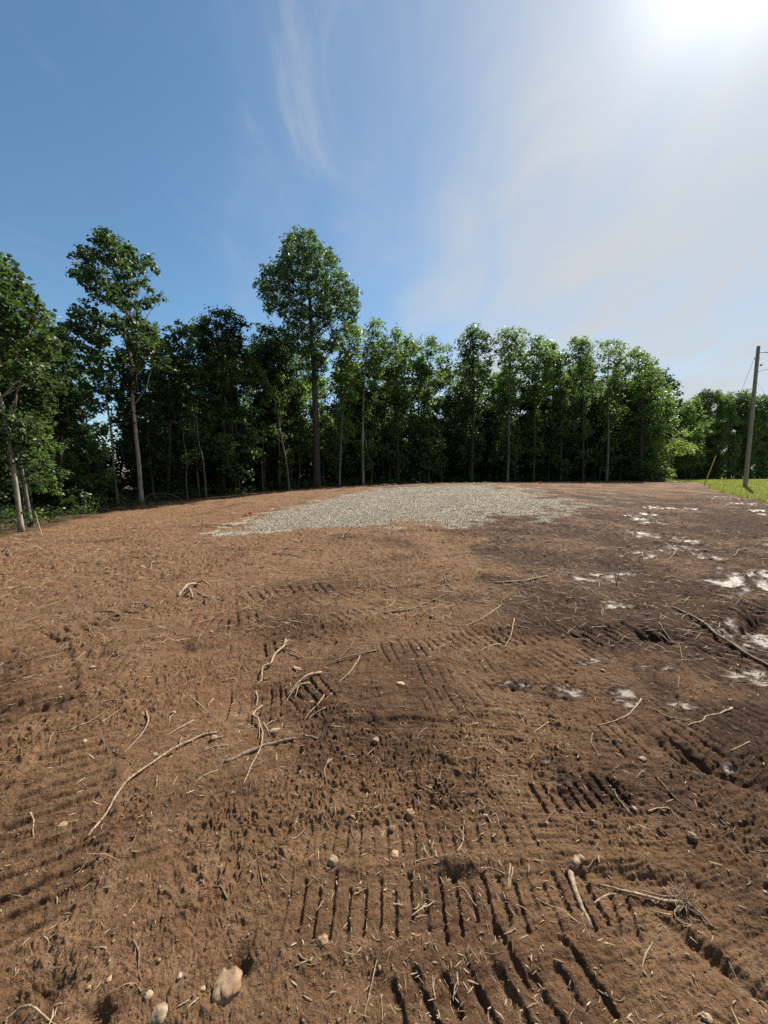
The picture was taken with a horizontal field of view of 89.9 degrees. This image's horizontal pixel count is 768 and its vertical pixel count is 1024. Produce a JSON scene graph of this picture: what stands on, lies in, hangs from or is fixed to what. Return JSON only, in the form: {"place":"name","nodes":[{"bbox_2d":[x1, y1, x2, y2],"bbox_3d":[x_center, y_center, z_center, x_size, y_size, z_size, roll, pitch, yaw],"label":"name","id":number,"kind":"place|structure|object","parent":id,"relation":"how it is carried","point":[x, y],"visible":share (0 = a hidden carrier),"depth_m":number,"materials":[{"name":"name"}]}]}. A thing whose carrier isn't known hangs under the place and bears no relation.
{"place":"outdoors","nodes":[
{"label":"outdoors","id":0,"kind":"place"},
{"bbox_2d":[0,475,767,1023],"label":"ground","id":1,"kind":"structure","parent":0,"point":[568,775],"depth_m":2.15,"materials":[{"name":"soil"}]},
{"bbox_2d":[0,358,53,524],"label":"forest tree","id":2,"kind":"object","parent":1,"relation":"on","point":[5,481],"visible":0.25,"depth_m":16.42,"materials":[{"name":"green plant"}]},
{"bbox_2d":[5,1004,55,1023],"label":"root","id":3,"kind":"object","parent":1,"relation":"on","point":[38,1010],"visible":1,"depth_m":1.15,"materials":[{"name":"beige wood"}]},
{"bbox_2d":[0,251,65,531],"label":"tree","id":4,"kind":"object","parent":1,"relation":"on","point":[16,338],"visible":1,"depth_m":13.21,"materials":[{"name":"green plant"}]},
{"bbox_2d":[0,370,69,526],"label":"tree","id":5,"kind":"object","parent":1,"relation":"on","point":[35,400],"visible":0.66,"depth_m":14.95,"materials":[{"name":"green plant"}]},
{"bbox_2d":[0,331,74,517],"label":"forest tree","id":6,"kind":"object","parent":1,"relation":"on","point":[43,458],"visible":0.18,"depth_m":18.58,"materials":[{"name":"green plant"}]},
{"bbox_2d":[25,323,98,511],"bbox_3d":[-18.087,-5.038,21.142,4.476,10.397,3.311,2,6,17],"label":"tree","id":7,"kind":"object","parent":1,"relation":"on","point":[66,411],"visible":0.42,"depth_m":20.77,"materials":[{"name":"green plant"}]},
{"bbox_2d":[36,321,99,483],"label":"forest tree","id":8,"kind":"object","parent":1,"relation":"on","point":[79,377],"visible":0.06,"depth_m":28.26,"materials":[{"name":"green plant"}]},
{"bbox_2d":[47,398,103,494],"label":"forest tree","id":9,"kind":"object","parent":1,"relation":"on","point":[78,451],"visible":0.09,"depth_m":26.46,"materials":[{"name":"green plant"}]},
{"bbox_2d":[56,431,106,505],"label":"young tree","id":10,"kind":"object","parent":1,"relation":"on","point":[82,459],"visible":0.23,"depth_m":25.19,"materials":[{"name":"green plant"}]},
{"bbox_2d":[54,381,120,508],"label":"forest tree","id":11,"kind":"object","parent":1,"relation":"on","point":[90,478],"visible":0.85,"depth_m":23.00,"materials":[{"name":"green plant"}]},
{"bbox_2d":[56,298,139,506],"bbox_3d":[-18.218,-6.747,23.929,4.704,13.017,3.880,0,6,0],"label":"tree","id":12,"kind":"object","parent":1,"relation":"on","point":[82,328],"visible":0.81,"depth_m":23.27,"materials":[{"name":"green plant"}]},
{"bbox_2d":[85,422,136,501],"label":"young tree","id":13,"kind":"object","parent":1,"relation":"on","point":[118,477],"visible":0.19,"depth_m":27.68,"materials":[{"name":"green plant"}]},
{"bbox_2d":[65,225,179,504],"bbox_3d":[-16.158,-9.393,24.552,7.064,18.119,4.759,4,7,37],"label":"tree","id":14,"kind":"object","parent":1,"relation":"on","point":[105,239],"visible":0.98,"depth_m":23.79,"materials":[{"name":"green plant"}]},
{"bbox_2d":[114,439,158,500],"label":"young tree","id":15,"kind":"object","parent":1,"relation":"on","point":[130,479],"visible":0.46,"depth_m":28.28,"materials":[{"name":"green plant"}]},
{"bbox_2d":[98,329,182,501],"bbox_3d":[-16.651,-6.760,26.498,4.550,12.554,4.900,1,6,7],"label":"forest tree","id":16,"kind":"object","parent":1,"relation":"on","point":[126,448],"visible":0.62,"depth_m":26.09,"materials":[{"name":"green plant"}]},
{"bbox_2d":[107,323,182,497],"bbox_3d":[-18.983,-8.003,30.874,5.114,14.110,5.507,2,6,17],"label":"forest tree","id":17,"kind":"object","parent":1,"relation":"on","point":[149,416],"visible":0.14,"depth_m":30.41,"materials":[{"name":"green plant"}]},
{"bbox_2d":[87,731,216,837],"bbox_3d":[-1.240,1.379,2.059,0.166,0.050,0.747,2,6,21],"label":"root","id":18,"kind":"object","parent":1,"relation":"on","point":[136,773],"visible":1,"depth_m":2.04,"materials":[{"name":"beige wood"}]},
{"bbox_2d":[147,1002,167,1023],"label":"stone","id":19,"kind":"object","parent":1,"relation":"on","point":[159,1013],"visible":1,"depth_m":1.13,"materials":[{"name":"beige stone"}]},
{"bbox_2d":[148,318,205,499],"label":"tree","id":20,"kind":"object","parent":1,"relation":"on","point":[191,373],"visible":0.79,"depth_m":28.02,"materials":[{"name":"green plant"}]},
{"bbox_2d":[153,426,208,498],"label":"young tree","id":21,"kind":"object","parent":1,"relation":"on","point":[179,454],"visible":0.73,"depth_m":29.72,"materials":[{"name":"green plant"}]},
{"bbox_2d":[157,413,207,494],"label":"young tree","id":22,"kind":"object","parent":1,"relation":"on","point":[194,481],"visible":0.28,"depth_m":33.74,"materials":[{"name":"green plant"}]},
{"bbox_2d":[174,404,199,499],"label":"sapling","id":23,"kind":"object","parent":1,"relation":"on","point":[186,457],"visible":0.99,"depth_m":28.01,"materials":[{"name":"green plant"}]},
{"bbox_2d":[185,380,211,496],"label":"sapling","id":24,"kind":"object","parent":1,"relation":"on","point":[189,434],"visible":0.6,"depth_m":30.33,"materials":[{"name":"green plant"}]},
{"bbox_2d":[161,316,236,493],"bbox_3d":[-15.210,-8.656,32.341,4.992,14.820,5.614,1,6,11],"label":"forest tree","id":25,"kind":"object","parent":1,"relation":"on","point":[206,435],"visible":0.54,"depth_m":31.05,"materials":[{"name":"green plant"}]},
{"bbox_2d":[199,433,239,493],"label":"young tree","id":26,"kind":"object","parent":1,"relation":"on","point":[218,474],"visible":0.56,"depth_m":32.48,"materials":[{"name":"green plant"}]},
{"bbox_2d":[191,351,247,482],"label":"forest tree","id":27,"kind":"object","parent":1,"relation":"on","point":[236,396],"visible":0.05,"depth_m":34.82,"materials":[{"name":"green plant"}]},
{"bbox_2d":[183,304,256,492],"bbox_3d":[-13.542,-9.384,32.431,6.255,16.041,6.212,0,6,0],"label":"tree","id":28,"kind":"object","parent":1,"relation":"on","point":[223,315],"visible":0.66,"depth_m":31.32,"materials":[{"name":"green plant"}]},
{"bbox_2d":[211,965,242,1005],"bbox_3d":[-0.491,1.499,1.206,0.090,0.067,0.098,0,6,0],"label":"stone","id":29,"kind":"object","parent":1,"relation":"on","point":[226,987],"visible":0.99,"depth_m":1.20,"materials":[{"name":"beige stone"}]},
{"bbox_2d":[200,329,270,493],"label":"forest tree","id":30,"kind":"object","parent":1,"relation":"on","point":[226,454],"visible":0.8,"depth_m":31.48,"materials":[{"name":"green plant"}]},
{"bbox_2d":[243,705,265,783],"bbox_3d":[-0.791,1.384,2.364,0.124,0.093,0.784,-2,6,-18],"label":"root","id":31,"kind":"object","parent":1,"relation":"on","point":[258,719],"visible":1,"depth_m":2.33,"materials":[{"name":"beige wood"}]},
{"bbox_2d":[234,353,282,488],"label":"forest tree","id":32,"kind":"object","parent":1,"relation":"on","point":[249,416],"visible":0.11,"depth_m":36.72,"materials":[{"name":"green plant"}]},
{"bbox_2d":[224,737,296,762],"bbox_3d":[-0.712,1.369,2.230,0.406,0.039,0.065,-3,7,-30],"label":"stick","id":33,"kind":"object","parent":1,"relation":"on","point":[248,751],"visible":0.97,"depth_m":2.22,"materials":[{"name":"brown wood"}]},
{"bbox_2d":[243,357,295,489],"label":"tree","id":34,"kind":"object","parent":1,"relation":"on","point":[279,400],"visible":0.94,"depth_m":33.70,"materials":[{"name":"green plant"}]},
{"bbox_2d":[239,321,300,490],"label":"tree","id":35,"kind":"object","parent":1,"relation":"on","point":[285,357],"visible":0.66,"depth_m":35.14,"materials":[{"name":"green plant"}]},
{"bbox_2d":[256,439,290,488],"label":"young tree","id":36,"kind":"object","parent":1,"relation":"on","point":[271,475],"visible":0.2,"depth_m":37.39,"materials":[{"name":"green plant"}]},
{"bbox_2d":[248,333,304,488],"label":"forest tree","id":37,"kind":"object","parent":1,"relation":"on","point":[269,445],"visible":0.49,"depth_m":35.59,"materials":[{"name":"green plant"}]},
{"bbox_2d":[254,638,304,684],"bbox_3d":[-0.871,1.255,3.350,0.367,0.066,0.781,-1,6,-8],"label":"root","id":38,"kind":"object","parent":1,"relation":"on","point":[279,649],"visible":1,"depth_m":3.37,"materials":[{"name":"beige wood"}]},
{"bbox_2d":[259,332,312,487],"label":"forest tree","id":39,"kind":"object","parent":1,"relation":"on","point":[308,451],"visible":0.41,"depth_m":37.89,"materials":[{"name":"green plant"}]},
{"bbox_2d":[270,344,309,487],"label":"forest tree","id":40,"kind":"object","parent":1,"relation":"on","point":[286,429],"visible":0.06,"depth_m":40.43,"materials":[{"name":"green plant"}]},
{"bbox_2d":[284,671,321,702],"bbox_3d":[-0.617,1.324,2.945,0.090,0.080,0.410,4,7,32],"label":"root","id":41,"kind":"object","parent":1,"relation":"on","point":[300,680],"visible":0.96,"depth_m":2.94,"materials":[{"name":"beige wood"}]},
{"bbox_2d":[252,225,362,487],"bbox_3d":[-7.002,-14.264,34.558,10.216,24.656,8.247,0,6,0],"label":"tree","id":42,"kind":"object","parent":1,"relation":"on","point":[281,271],"visible":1,"depth_m":33.30,"materials":[{"name":"green plant"}]},
{"bbox_2d":[291,342,337,467],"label":"forest tree","id":43,"kind":"object","parent":1,"relation":"on","point":[321,385],"visible":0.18,"depth_m":41.74,"materials":[{"name":"green plant"}]},
{"bbox_2d":[0,471,659,536],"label":"undergrowth","id":44,"kind":"object","parent":1,"relation":"on","point":[6,513],"visible":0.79,"depth_m":28.36,"materials":[{"name":"green plant"}]},
{"bbox_2d":[312,368,361,478],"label":"forest tree","id":45,"kind":"object","parent":1,"relation":"on","point":[328,457],"visible":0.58,"depth_m":40.26,"materials":[{"name":"green plant"}]},
{"bbox_2d":[326,319,368,486],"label":"tree","id":46,"kind":"object","parent":1,"relation":"on","point":[339,362],"visible":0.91,"depth_m":36.85,"materials":[{"name":"green plant"}]},
{"bbox_2d":[341,415,382,483],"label":"young tree","id":47,"kind":"object","parent":1,"relation":"on","point":[372,457],"visible":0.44,"depth_m":42.30,"materials":[{"name":"green plant"}]},
{"bbox_2d":[0,372,726,504],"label":"undergrowth","id":48,"kind":"object","parent":1,"relation":"on","point":[249,482],"visible":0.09,"depth_m":50.57,"materials":[{"name":"green plant"}]},
{"bbox_2d":[344,356,386,483],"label":"forest tree","id":49,"kind":"object","parent":1,"relation":"on","point":[369,395],"visible":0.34,"depth_m":42.36,"materials":[{"name":"green plant"}]},
{"bbox_2d":[351,317,390,484],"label":"tree","id":50,"kind":"object","parent":1,"relation":"on","point":[370,348],"visible":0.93,"depth_m":39.90,"materials":[{"name":"green plant"}]},
{"bbox_2d":[0,512,767,1023],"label":"straw litter","id":51,"kind":"object","parent":1,"relation":"on","point":[408,840],"visible":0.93,"depth_m":1.59,"materials":[{"name":"beige dry plant"}]},
{"bbox_2d":[0,481,767,686],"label":"twig litter","id":52,"kind":"object","parent":1,"relation":"on","point":[19,589],"visible":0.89,"depth_m":5.70,"materials":[{"name":"wood"}]},
{"bbox_2d":[356,337,413,483],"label":"forest tree","id":53,"kind":"object","parent":1,"relation":"on","point":[389,441],"visible":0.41,"depth_m":43.71,"materials":[{"name":"green plant"}]},
{"bbox_2d":[372,376,409,477],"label":"forest tree","id":54,"kind":"object","parent":1,"relation":"on","point":[385,384],"visible":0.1,"depth_m":48.30,"materials":[{"name":"green plant"}]},
{"bbox_2d":[381,439,407,483],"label":"young tree","id":55,"kind":"object","parent":1,"relation":"on","point":[386,470],"visible":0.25,"depth_m":45.62,"materials":[{"name":"green plant"}]},
{"bbox_2d":[380,323,415,483],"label":"tree","id":56,"kind":"object","parent":1,"relation":"on","point":[397,406],"visible":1,"depth_m":41.76,"materials":[{"name":"green plant"}]},
{"bbox_2d":[381,333,432,482],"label":"forest tree","id":57,"kind":"object","parent":1,"relation":"on","point":[407,342],"visible":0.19,"depth_m":47.24,"materials":[{"name":"green plant"}]},
{"bbox_2d":[399,359,445,482],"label":"forest tree","id":58,"kind":"object","parent":1,"relation":"on","point":[408,428],"visible":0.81,"depth_m":43.77,"materials":[{"name":"green plant"}]},
{"bbox_2d":[406,332,456,482],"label":"tree","id":59,"kind":"object","parent":1,"relation":"on","point":[428,353],"visible":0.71,"depth_m":44.06,"materials":[{"name":"green plant"}]},
{"bbox_2d":[427,367,457,480],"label":"forest tree","id":60,"kind":"object","parent":1,"relation":"on","point":[447,409],"visible":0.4,"depth_m":47.09,"materials":[{"name":"green plant"}]},
{"bbox_2d":[435,363,467,480],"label":"forest tree","id":61,"kind":"object","parent":1,"relation":"on","point":[450,382],"visible":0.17,"depth_m":51.47,"materials":[{"name":"green plant"}]},
{"bbox_2d":[445,358,489,481],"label":"forest tree","id":62,"kind":"object","parent":1,"relation":"on","point":[456,403],"visible":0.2,"depth_m":49.40,"materials":[{"name":"green plant"}]},
{"bbox_2d":[450,322,502,481],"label":"tree","id":63,"kind":"object","parent":1,"relation":"on","point":[466,397],"visible":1,"depth_m":44.80,"materials":[{"name":"green plant"}]},
{"bbox_2d":[460,353,502,473],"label":"forest tree","id":64,"kind":"object","parent":1,"relation":"on","point":[487,400],"visible":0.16,"depth_m":52.37,"materials":[{"name":"green plant"}]},
{"bbox_2d":[485,436,505,473],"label":"young tree","id":65,"kind":"object","parent":1,"relation":"on","point":[490,465],"visible":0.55,"depth_m":49.63,"materials":[{"name":"green plant"}]},
{"bbox_2d":[480,367,529,480],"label":"forest tree","id":66,"kind":"object","parent":1,"relation":"on","point":[493,451],"visible":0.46,"depth_m":48.57,"materials":[{"name":"green plant"}]},
{"bbox_2d":[488,325,532,481],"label":"tree","id":67,"kind":"object","parent":1,"relation":"on","point":[506,399],"visible":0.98,"depth_m":45.80,"materials":[{"name":"green plant"}]},
{"bbox_2d":[494,349,547,480],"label":"forest tree","id":68,"kind":"object","parent":1,"relation":"on","point":[522,389],"visible":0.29,"depth_m":48.88,"materials":[{"name":"green plant"}]},
{"bbox_2d":[518,423,551,480],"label":"young tree","id":69,"kind":"object","parent":1,"relation":"on","point":[536,470],"visible":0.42,"depth_m":50.21,"materials":[{"name":"green plant"}]},
{"bbox_2d":[517,334,559,481],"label":"tree","id":70,"kind":"object","parent":1,"relation":"on","point":[532,447],"visible":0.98,"depth_m":46.92,"materials":[{"name":"green plant"}]},
{"bbox_2d":[518,339,574,478],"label":"forest tree","id":71,"kind":"object","parent":1,"relation":"on","point":[551,416],"visible":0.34,"depth_m":48.92,"materials":[{"name":"green plant"}]},
{"bbox_2d":[539,360,570,480],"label":"forest tree","id":72,"kind":"object","parent":1,"relation":"on","point":[549,425],"visible":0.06,"depth_m":54.27,"materials":[{"name":"green plant"}]},
{"bbox_2d":[545,351,574,481],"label":"tree","id":73,"kind":"object","parent":1,"relation":"on","point":[562,392],"visible":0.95,"depth_m":47.78,"materials":[{"name":"green plant"}]},
{"bbox_2d":[554,414,586,480],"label":"young tree","id":74,"kind":"object","parent":1,"relation":"on","point":[569,458],"visible":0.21,"depth_m":51.51,"materials":[{"name":"green plant"}]},
{"bbox_2d":[545,363,599,480],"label":"forest tree","id":75,"kind":"object","parent":1,"relation":"on","point":[569,451],"visible":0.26,"depth_m":51.35,"materials":[{"name":"green plant"}]},
{"bbox_2d":[570,853,584,871],"bbox_3d":[0.783,1.425,1.570,0.069,0.043,0.037,-4,7,-33],"label":"rock","id":76,"kind":"object","parent":1,"relation":"on","point":[577,860],"visible":1,"depth_m":1.56,"materials":[{"name":"beige stone"}]},
{"bbox_2d":[568,870,592,928],"bbox_3d":[0.736,1.457,1.454,0.032,0.030,0.190,1,6,6],"label":"stick","id":77,"kind":"object","parent":1,"relation":"on","point":[571,876],"visible":1,"depth_m":1.46,"materials":[{"name":"beige wood"}]},
{"bbox_2d":[566,335,599,480],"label":"tree","id":78,"kind":"object","parent":1,"relation":"on","point":[580,403],"visible":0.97,"depth_m":47.63,"materials":[{"name":"green plant"}]},
{"bbox_2d":[566,358,612,479],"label":"forest tree","id":79,"kind":"object","parent":1,"relation":"on","point":[594,418],"visible":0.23,"depth_m":51.38,"materials":[{"name":"green plant"}]},
{"bbox_2d":[589,338,628,480],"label":"tree","id":80,"kind":"object","parent":1,"relation":"on","point":[603,410],"visible":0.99,"depth_m":48.59,"materials":[{"name":"green plant"}]},
{"bbox_2d":[594,357,645,480],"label":"forest tree","id":81,"kind":"object","parent":1,"relation":"on","point":[619,431],"visible":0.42,"depth_m":50.46,"materials":[{"name":"green plant"}]},
{"bbox_2d":[621,383,654,477],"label":"forest tree","id":82,"kind":"object","parent":1,"relation":"on","point":[632,414],"visible":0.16,"depth_m":52.74,"materials":[{"name":"green plant"}]},
{"bbox_2d":[613,345,683,480],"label":"tree","id":83,"kind":"object","parent":1,"relation":"on","point":[651,372],"visible":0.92,"depth_m":48.89,"materials":[{"name":"green plant"}]},
{"bbox_2d":[585,873,712,926],"bbox_3d":[0.989,1.454,1.454,0.419,0.078,0.186,0,6,0],"label":"root clump","id":84,"kind":"object","parent":1,"relation":"on","point":[679,901],"visible":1,"depth_m":1.45,"materials":[{"name":"beige wood"}]},
{"bbox_2d":[622,363,680,478],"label":"forest tree","id":85,"kind":"object","parent":1,"relation":"on","point":[661,435],"visible":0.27,"depth_m":51.04,"materials":[{"name":"green plant"}]},
{"bbox_2d":[648,367,689,462],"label":"forest tree","id":86,"kind":"object","parent":1,"relation":"on","point":[669,380],"visible":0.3,"depth_m":59.11,"materials":[{"name":"green plant"}]},
{"bbox_2d":[638,428,702,481],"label":"bush","id":87,"kind":"object","parent":1,"relation":"on","point":[660,470],"visible":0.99,"depth_m":47.52,"materials":[{"name":"green plant"}]},
{"bbox_2d":[673,400,699,478],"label":"tree","id":88,"kind":"object","parent":1,"relation":"on","point":[680,471],"visible":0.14,"depth_m":64.78,"materials":[{"name":"green plant"}]},
{"bbox_2d":[671,401,705,478],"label":"background tree","id":89,"kind":"object","parent":1,"relation":"on","point":[690,408],"visible":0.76,"depth_m":57.76,"materials":[{"name":"green plant"}]},
{"bbox_2d":[683,394,708,478],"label":"tree","id":90,"kind":"object","parent":1,"relation":"on","point":[698,467],"visible":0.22,"depth_m":65.17,"materials":[{"name":"green plant"}]},
{"bbox_2d":[677,398,716,478],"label":"background tree","id":91,"kind":"object","parent":1,"relation":"on","point":[706,424],"visible":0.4,"depth_m":61.33,"materials":[{"name":"green plant"}]},
{"bbox_2d":[691,397,721,466],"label":"background tree","id":92,"kind":"object","parent":1,"relation":"on","point":[714,432],"visible":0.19,"depth_m":64.70,"materials":[{"name":"green plant"}]},
{"bbox_2d":[694,388,725,477],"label":"tree","id":93,"kind":"object","parent":1,"relation":"on","point":[710,444],"visible":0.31,"depth_m":65.97,"materials":[{"name":"green plant"}]},
{"bbox_2d":[671,606,767,666],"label":"branch","id":94,"kind":"object","parent":1,"relation":"on","point":[707,626],"visible":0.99,"depth_m":3.64,"materials":[{"name":"brown wood"}]},
{"bbox_2d":[709,389,732,477],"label":"tree","id":95,"kind":"object","parent":1,"relation":"on","point":[721,405],"visible":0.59,"depth_m":67.11,"materials":[{"name":"green plant"}]},
{"bbox_2d":[719,390,744,478],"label":"tree","id":96,"kind":"object","parent":1,"relation":"on","point":[734,446],"visible":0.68,"depth_m":68.08,"materials":[{"name":"green plant"}]},
{"bbox_2d":[723,391,752,478],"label":"tree","id":97,"kind":"object","parent":1,"relation":"on","point":[742,410],"visible":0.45,"depth_m":69.06,"materials":[{"name":"green plant"}]},
{"bbox_2d":[734,388,760,478],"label":"tree","id":98,"kind":"object","parent":1,"relation":"on","point":[748,395],"visible":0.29,"depth_m":70.00,"materials":[{"name":"green plant"}]},
{"bbox_2d":[743,346,767,486],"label":"utility pole","id":99,"kind":"object","parent":1,"relation":"on","point":[749,439],"visible":0.98,"depth_m":29.36,"materials":[{"name":"brown wood"}]},
{"bbox_2d":[749,394,767,478],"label":"tree","id":100,"kind":"object","parent":1,"relation":"on","point":[757,434],"visible":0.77,"depth_m":71.10,"materials":[{"name":"green plant"}]},
{"bbox_2d":[755,394,767,477],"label":"tree","id":101,"kind":"object","parent":1,"relation":"on","point":[765,439],"visible":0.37,"depth_m":71.94,"materials":[{"name":"green plant"}]},
{"bbox_2d":[0,0,767,471],"label":"sky","id":102,"kind":"structure","parent":0,"point":[560,170],"materials":[{"name":"blue"}]},
{"bbox_2d":[225,483,635,532],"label":"gravel","id":103,"kind":"structure","parent":0,"point":[392,508],"depth_m":14.83,"materials":[{"name":"grey gravel"}]},
{"bbox_2d":[668,478,767,502],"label":"grass","id":104,"kind":"structure","parent":0,"point":[727,485],"depth_m":29.34,"materials":[{"name":"green plant"}]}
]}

